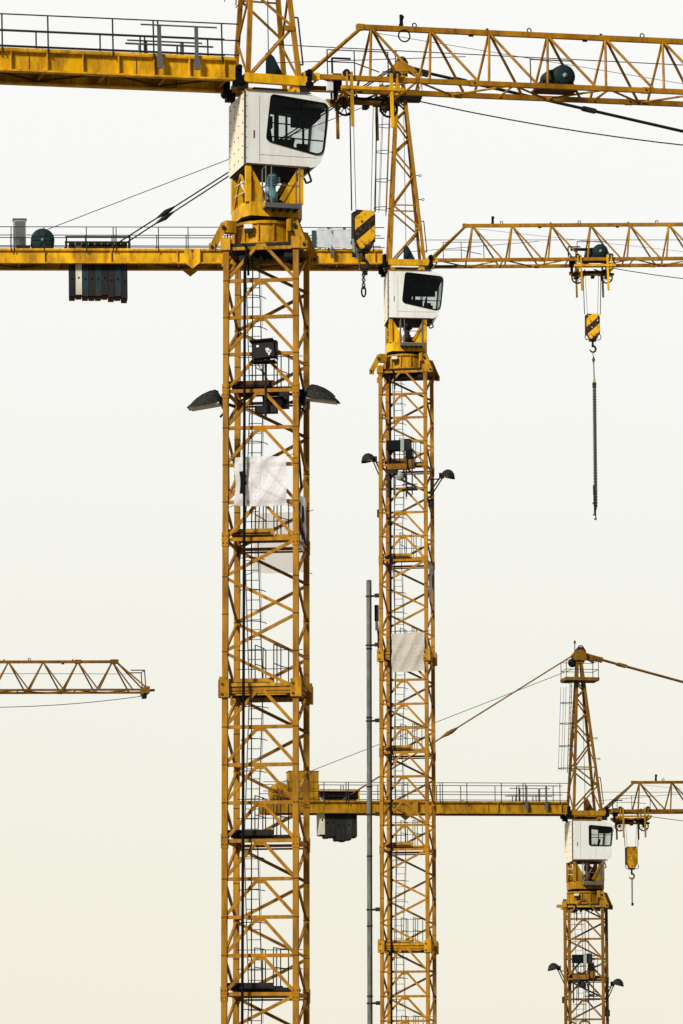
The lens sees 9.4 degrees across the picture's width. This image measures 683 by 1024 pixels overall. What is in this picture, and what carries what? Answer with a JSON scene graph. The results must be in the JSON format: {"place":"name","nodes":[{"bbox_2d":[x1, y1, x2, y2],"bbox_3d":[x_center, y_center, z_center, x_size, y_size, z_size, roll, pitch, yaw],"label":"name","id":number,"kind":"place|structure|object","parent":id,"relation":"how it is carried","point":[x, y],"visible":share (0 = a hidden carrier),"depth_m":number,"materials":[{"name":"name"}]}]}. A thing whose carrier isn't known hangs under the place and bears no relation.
{"place":"outdoors","nodes":[
{"label":"outdoors","id":0,"kind":"place"},
{"bbox_2d":[0,0,682,1023],"label":"sky","id":1,"kind":"structure","parent":0,"point":[111,487],"materials":[{"name":"white"}]},
{"label":"ground","id":2,"kind":"structure","parent":0,"visible":0},
{"bbox_2d":[0,658,154,707],"bbox_3d":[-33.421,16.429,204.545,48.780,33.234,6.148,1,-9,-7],"label":"tower crane","id":3,"kind":"object","parent":2,"relation":"on","point":[144,691],"visible":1,"depth_m":210.16,"materials":[{"name":"metal"}]},
{"bbox_2d":[0,0,682,1023],"bbox_3d":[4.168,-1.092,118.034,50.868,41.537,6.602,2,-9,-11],"label":"tower crane","id":4,"kind":"object","parent":2,"relation":"on","point":[262,228],"visible":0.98,"depth_m":116.90,"materials":[{"name":"metal"}]},
{"bbox_2d":[227,453,293,507],"bbox_3d":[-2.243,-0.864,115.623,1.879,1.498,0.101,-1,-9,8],"label":"banner","id":5,"kind":"object","parent":4,"relation":"attached to","point":[266,480],"visible":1,"depth_m":115.61,"materials":[{"name":"white fabric"}]},
{"bbox_2d":[299,495,306,551],"bbox_3d":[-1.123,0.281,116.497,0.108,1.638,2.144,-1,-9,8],"label":"banner","id":6,"kind":"object","parent":4,"relation":"attached to","point":[302,504],"visible":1,"depth_m":116.64,"materials":[{"name":"white fabric"}]},
{"bbox_2d":[349,106,376,269],"bbox_3d":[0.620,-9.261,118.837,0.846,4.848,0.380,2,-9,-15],"label":"hook block","id":7,"kind":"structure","parent":4,"relation":"hanging from","point":[362,241],"depth_m":118.52,"materials":[{"name":"yellow metal"}]},
{"bbox_2d":[359,262,368,296],"bbox_3d":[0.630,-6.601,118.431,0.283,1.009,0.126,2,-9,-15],"label":"chain sling","id":8,"kind":"object","parent":7,"relation":"hanging from","point":[364,273],"visible":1,"depth_m":118.41,"materials":[{"name":"metal"}]},
{"bbox_2d":[0,51,682,1023],"bbox_3d":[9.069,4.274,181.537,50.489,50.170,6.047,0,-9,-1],"label":"tower crane","id":9,"kind":"object","parent":2,"relation":"on","point":[98,269],"visible":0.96,"depth_m":182.07,"materials":[{"name":"metal"}]},
{"bbox_2d":[312,227,351,247],"bbox_3d":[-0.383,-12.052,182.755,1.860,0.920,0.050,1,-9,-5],"label":"banner","id":10,"kind":"object","parent":9,"relation":"attached to","point":[327,238],"visible":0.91,"depth_m":182.75,"materials":[{"name":"white fabric"}]},
{"bbox_2d":[389,631,426,672],"bbox_3d":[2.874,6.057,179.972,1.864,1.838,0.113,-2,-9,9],"label":"banner","id":11,"kind":"object","parent":9,"relation":"attached to","point":[407,652],"visible":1,"depth_m":179.97,"materials":[{"name":"grey fabric"}]},
{"bbox_2d":[428,563,433,602],"bbox_3d":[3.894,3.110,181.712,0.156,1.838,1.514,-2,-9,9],"label":"banner","id":12,"kind":"object","parent":9,"relation":"attached to","point":[430,566],"visible":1,"depth_m":181.56,"materials":[{"name":"grey fabric"}]},
{"bbox_2d":[583,276,600,352],"bbox_3d":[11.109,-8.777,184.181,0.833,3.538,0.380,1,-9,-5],"label":"hook block","id":13,"kind":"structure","parent":9,"relation":"hanging from","point":[592,327],"depth_m":183.95,"materials":[{"name":"yellow metal"}]},
{"bbox_2d":[592,352,597,519],"bbox_3d":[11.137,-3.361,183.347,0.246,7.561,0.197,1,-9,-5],"label":"chain sling","id":14,"kind":"object","parent":13,"relation":"hanging from","point":[594,399],"visible":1,"depth_m":183.23,"materials":[{"name":"black metal"}]},
{"bbox_2d":[365,580,379,1023],"bbox_3d":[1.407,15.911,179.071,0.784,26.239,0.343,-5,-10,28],"label":"riser pipe","id":15,"kind":"object","parent":2,"relation":"on","point":[369,786],"visible":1,"depth_m":179.60,"materials":[{"name":"metal"}]},
{"bbox_2d":[259,641,682,1023],"bbox_3d":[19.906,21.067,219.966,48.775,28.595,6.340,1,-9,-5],"label":"tower crane","id":16,"kind":"object","parent":2,"relation":"on","point":[337,812],"visible":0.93,"depth_m":218.95,"materials":[{"name":"metal"}]},
{"bbox_2d":[624,824,638,879],"bbox_3d":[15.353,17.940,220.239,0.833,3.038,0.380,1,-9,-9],"label":"hook block","id":17,"kind":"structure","parent":16,"relation":"hanging from","point":[631,858],"depth_m":220.03,"materials":[{"name":"yellow paint"}]},
{"bbox_2d":[631,877,633,905],"bbox_3d":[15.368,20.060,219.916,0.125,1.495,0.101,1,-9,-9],"label":"chain sling","id":18,"kind":"object","parent":17,"relation":"hanging from","point":[632,903],"visible":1,"depth_m":219.89,"materials":[{"name":"metal"}]}
]}

